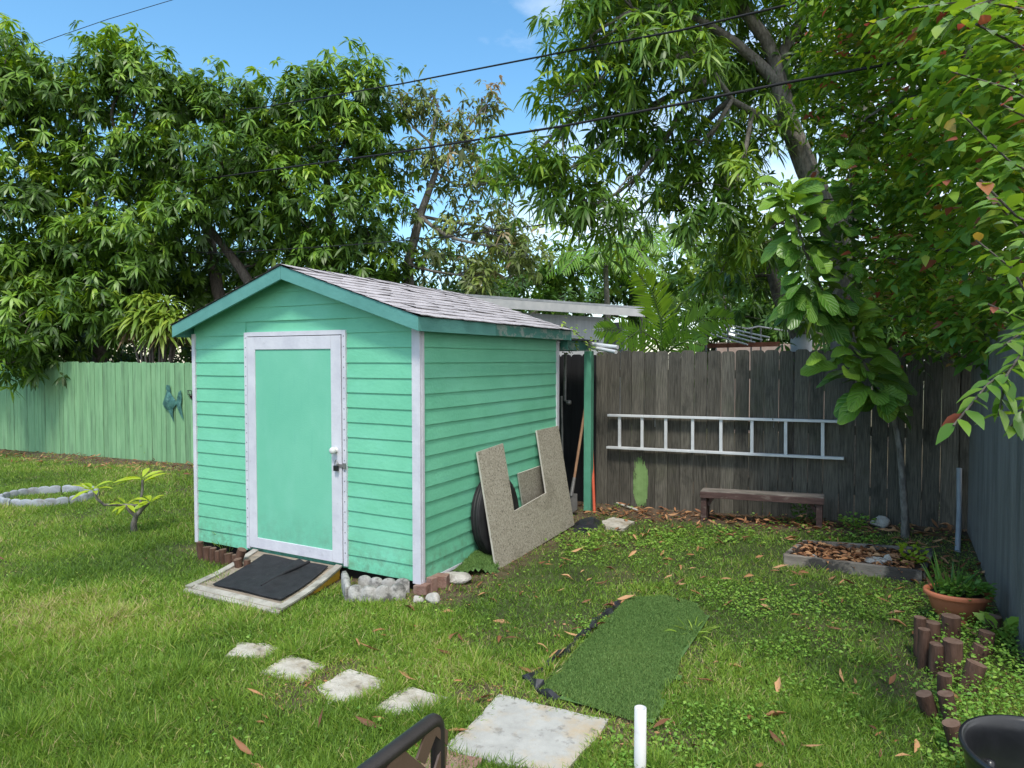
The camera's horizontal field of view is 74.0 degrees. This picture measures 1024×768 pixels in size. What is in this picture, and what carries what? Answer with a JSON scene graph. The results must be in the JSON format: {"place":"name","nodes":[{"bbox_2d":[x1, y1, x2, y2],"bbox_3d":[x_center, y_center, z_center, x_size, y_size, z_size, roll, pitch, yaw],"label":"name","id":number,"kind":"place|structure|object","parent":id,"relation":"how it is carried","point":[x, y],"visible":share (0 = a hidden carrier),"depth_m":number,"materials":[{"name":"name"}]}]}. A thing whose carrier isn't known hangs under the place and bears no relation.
{"place":"outdoors","nodes":[
{"label":"outdoors","id":0,"kind":"place"},
{"bbox_2d":[29,0,171,47],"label":"overhead cable","id":1,"kind":"object","parent":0,"point":[104,20],"visible":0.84,"depth_m":19.99,"materials":[{"name":"black rubber"}]},
{"bbox_2d":[9,0,808,125],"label":"overhead cable","id":2,"kind":"object","parent":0,"point":[701,25],"visible":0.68,"depth_m":7.90,"materials":[{"name":"black rubber"}]},
{"bbox_2d":[147,197,853,253],"bbox_3d":[-2.340,-2.413,10.995,17.718,0.622,1.352,1,2,27],"label":"overhead cable","id":3,"kind":"object","parent":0,"point":[421,238],"visible":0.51,"depth_m":10.27,"materials":[{"name":"black rubber"}]},
{"bbox_2d":[16,43,986,189],"bbox_3d":[-3.937,-3.639,11.069,20.265,1.582,1.547,1,2,34],"label":"overhead cable","id":4,"kind":"object","parent":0,"point":[710,97],"visible":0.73,"depth_m":6.95,"materials":[{"name":"black rubber"}]},
{"bbox_2d":[0,0,1015,367],"label":"sky","id":5,"kind":"structure","parent":0,"point":[445,36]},
{"bbox_2d":[0,369,1023,767],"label":"ground","id":6,"kind":"structure","parent":0,"point":[726,553],"depth_m":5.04,"materials":[{"name":"green plant"}]},
{"bbox_2d":[0,492,10,505],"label":"scalloped edger","id":7,"kind":"object","parent":6,"relation":"on","point":[4,496],"visible":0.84,"depth_m":7.96,"materials":[{"name":"grey concrete"}]},
{"bbox_2d":[10,485,60,498],"bbox_3d":[-6.053,1.371,8.619,0.124,0.128,0.580,1,2,34],"label":"scalloped edger","id":8,"kind":"object","parent":6,"relation":"on","point":[45,489],"visible":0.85,"depth_m":8.65,"materials":[{"name":"grey concrete"}]},
{"bbox_2d":[10,497,68,506],"bbox_3d":[-5.528,1.392,7.944,0.580,0.125,0.124,-1,2,-20],"label":"scalloped edger","id":9,"kind":"object","parent":6,"relation":"on","point":[35,502],"visible":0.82,"depth_m":7.90,"materials":[{"name":"grey concrete"}]},
{"bbox_2d":[0,12,106,400],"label":"mango tree","id":10,"kind":"object","parent":6,"relation":"on","point":[26,357],"visible":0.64,"depth_m":13.55,"materials":[{"name":"green plant"}]},
{"bbox_2d":[0,231,112,362],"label":"hedge bush","id":11,"kind":"object","parent":6,"relation":"on","point":[90,359],"visible":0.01,"depth_m":16.64,"materials":[{"name":"green plant"}]},
{"bbox_2d":[62,485,95,492],"bbox_3d":[-5.556,1.372,8.799,0.580,0.118,0.124,1,2,16],"label":"scalloped edger","id":12,"kind":"object","parent":6,"relation":"on","point":[66,488],"visible":0.43,"depth_m":8.83,"materials":[{"name":"grey concrete"}]},
{"bbox_2d":[69,488,98,503],"bbox_3d":[-5.231,1.383,8.382,0.124,0.117,0.580,0,2,-2],"label":"scalloped edger","id":13,"kind":"object","parent":6,"relation":"on","point":[87,496],"visible":0.61,"depth_m":8.24,"materials":[{"name":"grey concrete"}]},
{"bbox_2d":[0,362,193,463],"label":"green fence","id":14,"kind":"object","parent":6,"relation":"on","point":[112,410],"visible":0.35,"depth_m":12.64,"materials":[{"name":"paint"}]},
{"bbox_2d":[163,385,182,420],"bbox_3d":[-5.831,0.331,11.642,0.551,0.628,0.054,1,2,28],"label":"fish ornament","id":15,"kind":"object","parent":14,"relation":"hanging from","point":[170,402],"visible":1,"depth_m":11.66,"materials":[{"name":"teal metal"}]},
{"bbox_2d":[0,20,222,362],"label":"mango tree","id":16,"kind":"object","parent":6,"relation":"on","point":[116,67],"visible":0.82,"depth_m":13.54,"materials":[{"name":"green plant"}]},
{"bbox_2d":[71,468,165,532],"bbox_3d":[-3.819,1.175,6.622,0.837,0.661,0.427,-1,2,-25],"label":"plumeria","id":17,"kind":"object","parent":6,"relation":"on","point":[140,505],"visible":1,"depth_m":6.63,"materials":[{"name":"green plant"}]},
{"bbox_2d":[58,295,188,362],"bbox_3d":[-10.063,-1.290,17.732,4.320,5.354,3.332,0,2,0],"label":"hedge bush","id":18,"kind":"object","parent":6,"relation":"on","point":[130,356],"visible":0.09,"depth_m":17.16,"materials":[{"name":"green plant"}]},
{"bbox_2d":[102,290,191,362],"bbox_3d":[-6.561,-0.158,12.598,1.736,3.218,1.236,0,2,13],"label":"dracaena","id":19,"kind":"object","parent":6,"relation":"on","point":[142,327],"visible":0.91,"depth_m":12.41,"materials":[{"name":"green plant"}]},
{"bbox_2d":[91,55,322,315],"bbox_3d":[-6.446,-2.706,14.698,5.212,8.237,4.524,0,2,0],"label":"mango tree","id":20,"kind":"object","parent":6,"relation":"on","point":[190,286],"visible":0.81,"depth_m":13.81,"materials":[{"name":"green plant"}]},
{"bbox_2d":[157,238,284,362],"bbox_3d":[-6.673,-1.214,17.076,4.528,5.121,3.355,0,2,0],"label":"hedge bush","id":21,"kind":"object","parent":6,"relation":"on","point":[186,352],"visible":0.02,"depth_m":16.16,"materials":[{"name":"green plant"}]},
{"bbox_2d":[196,541,250,567],"bbox_3d":[-2.370,1.428,5.612,0.712,0.215,0.136,2,3,38],"label":"log edging","id":22,"kind":"object","parent":6,"relation":"on","point":[211,554],"visible":0.77,"depth_m":5.63,"materials":[{"name":"brown wood"}]},
{"bbox_2d":[225,642,277,659],"bbox_3d":[-1.503,1.572,3.961,0.287,0.045,0.201,0,2,6],"label":"paver","id":23,"kind":"object","parent":6,"relation":"on","point":[247,648],"visible":0.46,"depth_m":3.97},
{"bbox_2d":[183,549,341,615],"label":"shed ramp","id":24,"kind":"structure","parent":6,"relation":"on","point":[320,581],"depth_m":4.93,"materials":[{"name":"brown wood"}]},
{"bbox_2d":[213,554,327,599],"bbox_3d":[-1.817,1.437,5.146,0.835,0.078,0.601,1,2,28],"label":"rubber mat","id":25,"kind":"object","parent":24,"relation":"on","point":[273,576],"visible":1,"depth_m":5.13,"materials":[{"name":"black rubber"}]},
{"bbox_2d":[259,656,324,682],"bbox_3d":[-1.191,1.580,3.721,0.314,0.045,0.239,1,2,28],"label":"paver","id":26,"kind":"object","parent":6,"relation":"on","point":[300,666],"visible":0.59,"depth_m":3.73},
{"bbox_2d":[227,36,437,288],"bbox_3d":[-3.520,-2.856,14.391,3.523,8.450,3.874,2,3,40],"label":"mango tree","id":27,"kind":"object","parent":6,"relation":"on","point":[359,125],"visible":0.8,"depth_m":13.66,"materials":[{"name":"green plant"}]},
{"bbox_2d":[341,571,350,601],"bbox_3d":[-1.214,1.472,4.969,0.056,0.152,0.384,-1,2,-18],"label":"scalloped edger","id":28,"kind":"object","parent":6,"relation":"on","point":[345,582],"visible":0.81,"depth_m":4.86,"materials":[{"name":"concrete"}]},
{"bbox_2d":[318,669,383,703],"bbox_3d":[-0.846,1.588,3.502,0.301,0.045,0.348,1,2,28],"label":"paver","id":29,"kind":"object","parent":6,"relation":"on","point":[347,683],"visible":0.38,"depth_m":3.54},
{"bbox_2d":[169,263,571,588],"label":"garden shed","id":30,"kind":"structure","parent":6,"relation":"on","point":[351,425],"depth_m":5.45,"materials":[{"name":"green paint"}]},
{"bbox_2d":[247,335,345,563],"bbox_3d":[-1.759,0.503,5.467,1.074,1.772,0.072,1,2,28],"label":"door","id":31,"kind":"structure","parent":30,"relation":"in","point":[295,437],"depth_m":5.48,"materials":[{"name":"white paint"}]},
{"bbox_2d":[560,317,602,355],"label":"climbing vine","id":32,"kind":"object","parent":30,"relation":"attached to","point":[574,333],"visible":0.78,"depth_m":7.28,"materials":[{"name":"green plant"}]},
{"bbox_2d":[348,583,405,602],"bbox_3d":[-0.959,1.486,4.807,0.411,0.130,0.103,0,2,-5],"label":"scalloped edger","id":33,"kind":"object","parent":6,"relation":"on","point":[396,591],"visible":0.81,"depth_m":4.77,"materials":[{"name":"concrete"}]},
{"bbox_2d":[358,575,409,592],"bbox_3d":[-0.948,1.485,5.007,0.407,0.121,0.088,0,2,13],"label":"scalloped edger","id":34,"kind":"object","parent":6,"relation":"on","point":[366,580],"visible":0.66,"depth_m":4.98,"materials":[{"name":"concrete"}]},
{"bbox_2d":[356,713,447,767],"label":"metal chair","id":35,"kind":"object","parent":6,"relation":"on","point":[430,731],"visible":1,"depth_m":1.63,"materials":[{"name":"brown metal"}]},
{"bbox_2d":[376,687,445,717],"bbox_3d":[-0.497,1.594,3.340,0.275,0.045,0.297,1,2,28],"label":"paver","id":36,"kind":"object","parent":6,"relation":"on","point":[413,693],"visible":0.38,"depth_m":3.39,"materials":[{"name":"grey concrete"}]},
{"bbox_2d":[413,596,423,602],"bbox_3d":[-0.658,1.518,4.789,0.081,0.059,0.074,0,2,-1],"label":"stone","id":37,"kind":"object","parent":6,"relation":"on","point":[416,598],"visible":0.82,"depth_m":4.76,"materials":[{"name":"grey stone"}]},
{"bbox_2d":[413,583,429,594],"bbox_3d":[-0.652,1.491,4.950,0.110,0.080,0.080,1,2,22],"label":"brick","id":38,"kind":"object","parent":6,"relation":"on","point":[422,589],"visible":0.84,"depth_m":4.92,"materials":[{"name":"brick"}]},
{"bbox_2d":[426,576,437,592],"bbox_3d":[-0.587,1.470,4.984,0.060,0.110,0.060,2,3,44],"label":"brick","id":39,"kind":"object","parent":6,"relation":"on","point":[432,581],"visible":0.76,"depth_m":4.96,"materials":[{"name":"brick"}]},
{"bbox_2d":[425,592,440,603],"bbox_3d":[-0.559,1.508,4.782,0.109,0.083,0.093,0,2,5],"label":"stone","id":40,"kind":"object","parent":6,"relation":"on","point":[434,597],"visible":0.9,"depth_m":4.76,"materials":[{"name":"grey stone"}]},
{"bbox_2d":[432,573,449,588],"bbox_3d":[-0.547,1.476,5.108,0.140,0.090,0.090,0,2,11],"label":"brick","id":41,"kind":"object","parent":6,"relation":"on","point":[443,580],"visible":0.62,"depth_m":5.06,"materials":[{"name":"brick"}]},
{"bbox_2d":[415,749,481,767],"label":"brick paver","id":42,"kind":"object","parent":6,"relation":"on","point":[469,758],"visible":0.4,"depth_m":2.84,"materials":[{"name":"red brick"}]},
{"bbox_2d":[445,571,470,584],"bbox_3d":[-0.422,1.486,5.202,0.229,0.091,0.149,1,2,28],"label":"concrete chunk","id":43,"kind":"object","parent":6,"relation":"on","point":[459,578],"visible":0.78,"depth_m":5.15,"materials":[{"name":"grey concrete"}]},
{"bbox_2d":[370,65,557,295],"bbox_3d":[-1.104,-2.837,14.781,4.243,8.303,2.454,0,2,0],"label":"thinning tree","id":44,"kind":"object","parent":6,"relation":"on","point":[503,245],"visible":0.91,"depth_m":14.72,"materials":[{"name":"green plant"}]},
{"bbox_2d":[418,239,526,309],"bbox_3d":[-1.725,-1.375,18.062,4.646,5.184,3.366,0,2,0],"label":"hedge bush","id":45,"kind":"object","parent":6,"relation":"on","point":[458,287],"visible":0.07,"depth_m":17.63,"materials":[{"name":"green plant"}]},
{"bbox_2d":[450,549,498,573],"bbox_3d":[-0.243,1.432,5.560,0.360,0.141,0.683,1,2,28],"label":"turf scrap","id":46,"kind":"object","parent":6,"relation":"on","point":[478,560],"visible":0.76,"depth_m":5.44,"materials":[{"name":"green plant"}]},
{"bbox_2d":[471,480,518,555],"bbox_3d":[-0.135,1.121,5.811,0.159,0.709,0.710,1,2,28],"label":"tire","id":47,"kind":"object","parent":6,"relation":"on","point":[480,530],"visible":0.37,"depth_m":5.54,"materials":[{"name":"rubber"}]},
{"bbox_2d":[0,449,1022,767],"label":"fallen leaves","id":48,"kind":"object","parent":6,"relation":"on","point":[856,553],"visible":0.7,"depth_m":5.53,"materials":[{"name":"brown plant"}]},
{"bbox_2d":[0,467,1023,767],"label":"ground cover weeds","id":49,"kind":"object","parent":6,"relation":"on","point":[956,671],"visible":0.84,"depth_m":3.93,"materials":[{"name":"green plant"}]},
{"bbox_2d":[476,426,573,569],"bbox_3d":[0.172,0.974,6.271,0.226,1.032,1.673,1,2,28],"label":"particle board","id":50,"kind":"object","parent":6,"relation":"on","point":[527,527],"visible":0.91,"depth_m":6.02,"materials":[{"name":"beige wood"}]},
{"bbox_2d":[447,694,607,767],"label":"slab","id":51,"kind":"structure","parent":6,"relation":"on","point":[543,736],"depth_m":3.05,"materials":[{"name":"grey concrete"}]},
{"bbox_2d":[472,246,582,315],"bbox_3d":[0.185,-1.502,20.319,5.065,5.255,3.081,0,2,0],"label":"hedge bush","id":52,"kind":"object","parent":6,"relation":"on","point":[512,289],"visible":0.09,"depth_m":20.18,"materials":[{"name":"green plant"}]},
{"bbox_2d":[441,215,631,315],"bbox_3d":[0.838,-2.158,22.168,6.170,6.422,3.216,0,2,0],"label":"garden tree","id":53,"kind":"object","parent":6,"relation":"on","point":[556,281],"visible":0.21,"depth_m":21.73,"materials":[{"name":"green plant"}]},
{"bbox_2d":[466,294,644,356],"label":"neighbour house","id":54,"kind":"structure","parent":6,"relation":"on","point":[582,323],"depth_m":12.61,"materials":[{"name":"metal"}]},
{"bbox_2d":[560,396,563,456],"bbox_3d":[0.567,0.783,7.650,0.026,1.293,0.169,0,2,-4],"label":"metal rod","id":55,"kind":"object","parent":6,"relation":"on","point":[561,397],"visible":0.47,"depth_m":7.67,"materials":[{"name":"metal"}]},
{"bbox_2d":[522,600,620,701],"bbox_3d":[0.454,1.540,4.069,0.255,0.085,1.454,1,2,28],"label":"edging strip","id":56,"kind":"object","parent":6,"relation":"on","point":[537,684],"visible":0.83,"depth_m":3.78,"materials":[{"name":"black plastic"}]},
{"bbox_2d":[569,410,583,511],"bbox_3d":[0.750,0.790,7.599,0.130,1.214,0.426,1,2,28],"label":"shovel","id":57,"kind":"object","parent":6,"relation":"on","point":[573,497],"visible":0.72,"depth_m":7.49,"materials":[{"name":"wood"}]},
{"bbox_2d":[557,338,598,510],"bbox_3d":[-0.273,0.464,8.049,2.470,1.945,0.745,1,2,28],"label":"green post","id":58,"kind":"object","parent":6,"relation":"on","point":[564,345],"visible":0.62,"depth_m":7.62,"materials":[{"name":"paint"}]},
{"bbox_2d":[563,353,571,404],"bbox_3d":[0.640,-0.061,7.913,0.077,0.608,0.127,-2,3,-39],"label":"drain pipe","id":59,"kind":"object","parent":58,"relation":"hanging from","point":[568,402],"visible":0.97,"depth_m":7.92,"materials":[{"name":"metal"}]},
{"bbox_2d":[588,346,616,353],"bbox_3d":[0.972,-0.382,7.450,0.040,0.107,0.570,-1,2,-27],"label":"white tube","id":60,"kind":"object","parent":58,"relation":"attached to","point":[605,350],"visible":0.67,"depth_m":7.37,"materials":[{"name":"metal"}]},
{"bbox_2d":[587,342,618,348],"bbox_3d":[0.965,-0.428,7.500,0.044,0.094,0.528,-2,3,-40],"label":"white tube","id":61,"kind":"object","parent":58,"relation":"attached to","point":[605,345],"visible":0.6,"depth_m":7.43,"materials":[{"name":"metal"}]},
{"bbox_2d":[573,517,600,533],"bbox_3d":[0.793,1.422,7.005,0.304,0.065,0.742,1,2,28],"label":"flat stone","id":62,"kind":"object","parent":6,"relation":"on","point":[591,522],"visible":0.92,"depth_m":6.88,"materials":[{"name":"grey stone"}]},
{"bbox_2d":[592,450,595,512],"bbox_3d":[0.916,0.962,7.710,0.032,0.944,0.344,0,2,-1],"label":"pole","id":63,"kind":"object","parent":6,"relation":"on","point":[593,492],"visible":0.59,"depth_m":7.63,"materials":[{"name":"metal"}]},
{"bbox_2d":[544,247,668,322],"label":"palm","id":64,"kind":"object","parent":6,"relation":"on","point":[644,260],"visible":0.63,"depth_m":20.45,"materials":[{"name":"green plant"}]},
{"bbox_2d":[525,212,688,404],"bbox_3d":[3.345,-2.915,26.045,7.242,7.628,4.358,0,2,0],"label":"garden tree","id":65,"kind":"object","parent":6,"relation":"on","point":[591,296],"visible":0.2,"depth_m":25.64,"materials":[{"name":"green plant"}]},
{"bbox_2d":[602,517,634,530],"bbox_3d":[1.071,1.442,6.987,0.312,0.040,0.429,1,2,28],"label":"flat stone","id":66,"kind":"object","parent":6,"relation":"on","point":[613,523],"visible":0.9,"depth_m":6.94,"materials":[{"name":"beige stone"}]},
{"bbox_2d":[542,594,709,722],"bbox_3d":[0.778,1.532,4.037,0.654,0.033,1.755,1,2,28],"label":"turf mat","id":67,"kind":"object","parent":6,"relation":"on","point":[625,660],"visible":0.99,"depth_m":3.81,"materials":[{"name":"green plastic"}]},
{"bbox_2d":[616,502,637,510],"bbox_3d":[1.315,1.401,7.774,0.024,0.030,0.384,-1,2,-28],"label":"stick","id":68,"kind":"object","parent":6,"relation":"on","point":[635,509],"visible":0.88,"depth_m":7.73,"materials":[{"name":"white wood"}]},
{"bbox_2d":[580,231,699,379],"bbox_3d":[4.163,-1.921,22.085,3.868,5.871,3.884,0,2,0],"label":"palm","id":69,"kind":"object","parent":6,"relation":"on","point":[663,248],"visible":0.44,"depth_m":21.47,"materials":[{"name":"green plant"}]},
{"bbox_2d":[634,705,646,767],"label":"pvc pipe","id":70,"kind":"object","parent":6,"relation":"on","point":[640,711],"visible":1,"depth_m":2.77,"materials":[{"name":"white plastic"}]},
{"bbox_2d":[593,266,734,358],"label":"palm","id":71,"kind":"object","parent":6,"relation":"on","point":[671,329],"visible":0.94,"depth_m":9.59,"materials":[{"name":"green plant"}]},
{"bbox_2d":[470,0,912,484],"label":"long leaf tree","id":72,"kind":"object","parent":6,"relation":"on","point":[708,49],"visible":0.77,"depth_m":8.17,"materials":[{"name":"green plant"}]},
{"bbox_2d":[662,616,720,645],"bbox_3d":[1.132,1.520,4.255,0.385,0.089,0.353,1,2,32],"label":"weed plant","id":73,"kind":"object","parent":6,"relation":"on","point":[702,631],"visible":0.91,"depth_m":4.21,"materials":[{"name":"green plant"}]},
{"bbox_2d":[646,245,782,384],"bbox_3d":[6.066,-1.540,18.962,4.022,5.340,4.047,1,3,36],"label":"hedge bush","id":74,"kind":"object","parent":6,"relation":"on","point":[753,321],"visible":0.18,"depth_m":18.91,"materials":[{"name":"green plant"}]},
{"bbox_2d":[686,325,787,359],"bbox_3d":[3.546,-0.214,10.639,1.596,1.422,0.427,1,2,15],"label":"pipe frame","id":75,"kind":"object","parent":6,"relation":"on","point":[750,344],"visible":0.45,"depth_m":10.56,"materials":[{"name":"metal"}]},
{"bbox_2d":[630,217,867,400],"bbox_3d":[8.831,-2.446,23.256,9.744,6.851,4.334,0,2,0],"label":"garden tree","id":76,"kind":"object","parent":6,"relation":"on","point":[669,265],"visible":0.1,"depth_m":22.41,"materials":[{"name":"green plant"}]},
{"bbox_2d":[678,204,826,476],"bbox_3d":[3.964,-0.682,10.115,2.777,4.139,2.142,0,2,0],"label":"leaning tree","id":77,"kind":"object","parent":6,"relation":"on","point":[737,288],"visible":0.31,"depth_m":9.84,"materials":[{"name":"green plant"}]},
{"bbox_2d":[700,488,824,529],"bbox_3d":[2.511,1.268,6.868,1.167,0.375,0.214,1,2,25],"label":"bench","id":78,"kind":"object","parent":6,"relation":"on","point":[708,496],"visible":0.84,"depth_m":6.79,"materials":[{"name":"brown wood"}]},
{"bbox_2d":[559,349,970,528],"bbox_3d":[1.428,0.566,7.907,6.706,1.912,0.158,1,2,28],"label":"wooden fence","id":79,"kind":"object","parent":6,"relation":"on","point":[669,387],"visible":0.54,"depth_m":7.20,"materials":[{"name":"brown wood"}]},
{"bbox_2d":[606,414,843,459],"bbox_3d":[2.211,0.554,7.350,2.484,0.433,0.108,1,2,28],"label":"ladder","id":80,"kind":"object","parent":79,"relation":"attached to","point":[721,451],"visible":0.93,"depth_m":7.30,"materials":[{"name":"metal"}]},
{"bbox_2d":[716,343,825,432],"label":"wall","id":81,"kind":"structure","parent":6,"relation":"on","point":[735,349],"depth_m":15.73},
{"bbox_2d":[729,232,865,342],"bbox_3d":[7.831,-1.543,18.066,4.396,5.360,3.017,0,2,0],"label":"hedge bush","id":82,"kind":"object","parent":6,"relation":"on","point":[778,337],"visible":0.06,"depth_m":17.96,"materials":[{"name":"green plant"}]},
{"bbox_2d":[789,503,815,523],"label":"weed plant","id":83,"kind":"object","parent":6,"relation":"on","point":[804,511],"visible":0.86,"depth_m":6.77,"materials":[{"name":"green plant"}]},
{"bbox_2d":[751,138,917,538],"bbox_3d":[2.899,-0.376,6.136,1.486,3.661,0.793,0,2,0],"label":"fiddle leaf fig","id":84,"kind":"object","parent":6,"relation":"on","point":[830,316],"visible":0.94,"depth_m":6.05,"materials":[{"name":"green plant"}]},
{"bbox_2d":[838,511,877,529],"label":"weed plant","id":85,"kind":"object","parent":6,"relation":"on","point":[851,519],"visible":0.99,"depth_m":6.55,"materials":[{"name":"green plant"}]},
{"bbox_2d":[783,540,933,582],"bbox_3d":[2.852,1.428,5.599,1.101,0.139,0.659,1,2,28],"label":"raised bed","id":86,"kind":"object","parent":6,"relation":"on","point":[863,567],"visible":0.69,"depth_m":5.42,"materials":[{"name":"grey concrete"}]},
{"bbox_2d":[864,556,885,564],"bbox_3d":[2.919,1.416,5.446,0.176,0.053,0.129,1,2,28],"label":"stone","id":87,"kind":"object","parent":86,"relation":"on","point":[869,560],"visible":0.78,"depth_m":5.42,"materials":[{"name":"grey stone"}]},
{"bbox_2d":[883,554,892,565],"bbox_3d":[2.985,1.400,5.396,0.067,0.102,0.035,1,2,28],"label":"stone","id":88,"kind":"object","parent":86,"relation":"on","point":[887,557],"visible":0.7,"depth_m":5.38,"materials":[{"name":"grey stone"}]},
{"bbox_2d":[894,542,932,567],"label":"weed plant","id":89,"kind":"object","parent":86,"relation":"on","point":[904,545],"visible":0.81,"depth_m":5.41,"materials":[{"name":"green plant"}]},
{"bbox_2d":[870,515,890,527],"bbox_3d":[3.544,1.325,6.545,0.179,0.126,0.148,1,2,28],"label":"rock","id":90,"kind":"object","parent":6,"relation":"on","point":[882,521],"visible":0.91,"depth_m":6.49,"materials":[{"name":"grey stone"}]},
{"bbox_2d":[805,222,975,426],"bbox_3d":[7.034,-0.857,12.870,4.290,4.205,3.159,0,2,0],"label":"hedge bush","id":91,"kind":"object","parent":6,"relation":"on","point":[891,334],"visible":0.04,"depth_m":12.00,"materials":[{"name":"green plant"}]},
{"bbox_2d":[775,0,1023,444],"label":"overhanging shrub","id":92,"kind":"object","parent":6,"relation":"on","point":[975,94],"visible":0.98,"depth_m":5.12,"materials":[{"name":"green plant"}]},
{"bbox_2d":[913,613,1001,756],"bbox_3d":[2.307,1.479,3.616,0.375,0.272,1.642,2,3,40],"label":"log edging","id":93,"kind":"object","parent":6,"relation":"on","point":[927,649],"visible":0.81,"depth_m":3.63,"materials":[{"name":"brown wood"}]},
{"bbox_2d":[922,583,993,625],"bbox_3d":[2.865,1.425,4.376,0.388,0.194,0.317,1,2,28],"label":"planter","id":94,"kind":"object","parent":6,"relation":"on","point":[942,602],"visible":0.68,"depth_m":4.28,"materials":[{"name":"ceramic"}]},
{"bbox_2d":[887,548,997,603],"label":"potted greens","id":95,"kind":"object","parent":94,"relation":"in","point":[968,587],"visible":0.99,"depth_m":4.34,"materials":[{"name":"green plant"}]},
{"bbox_2d":[954,468,961,551],"bbox_3d":[3.957,1.105,6.021,0.052,0.642,0.731,1,2,33],"label":"conduit","id":96,"kind":"object","parent":6,"relation":"on","point":[958,509],"visible":0.94,"depth_m":6.24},
{"bbox_2d":[903,247,1023,366],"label":"hedge bush","id":97,"kind":"object","parent":6,"relation":"on","point":[918,341],"depth_m":11.96,"materials":[{"name":"green plant"}]},
{"bbox_2d":[958,714,1023,767],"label":"nursery tub","id":98,"kind":"object","parent":6,"relation":"on","point":[992,741],"visible":1,"depth_m":2.62,"materials":[{"name":"black plastic"}]},
{"bbox_2d":[970,611,1018,644],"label":"weed plant","id":99,"kind":"object","parent":6,"relation":"on","point":[1012,621],"visible":0.71,"depth_m":4.05,"materials":[{"name":"green plant"}]},
{"bbox_2d":[967,326,1023,659],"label":"metal fence","id":100,"kind":"object","parent":6,"relation":"on","point":[995,524],"visible":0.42,"depth_m":4.68,"materials":[{"name":"grey metal"}]},
{"bbox_2d":[517,465,544,505],"bbox_3d":[0.236,1.010,6.596,0.015,0.421,0.776,1,2,28],"label":"particle board","id":101,"kind":"object","parent":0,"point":[531,485],"visible":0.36,"depth_m":6.47,"materials":[{"name":"beige wood"}]}
]}

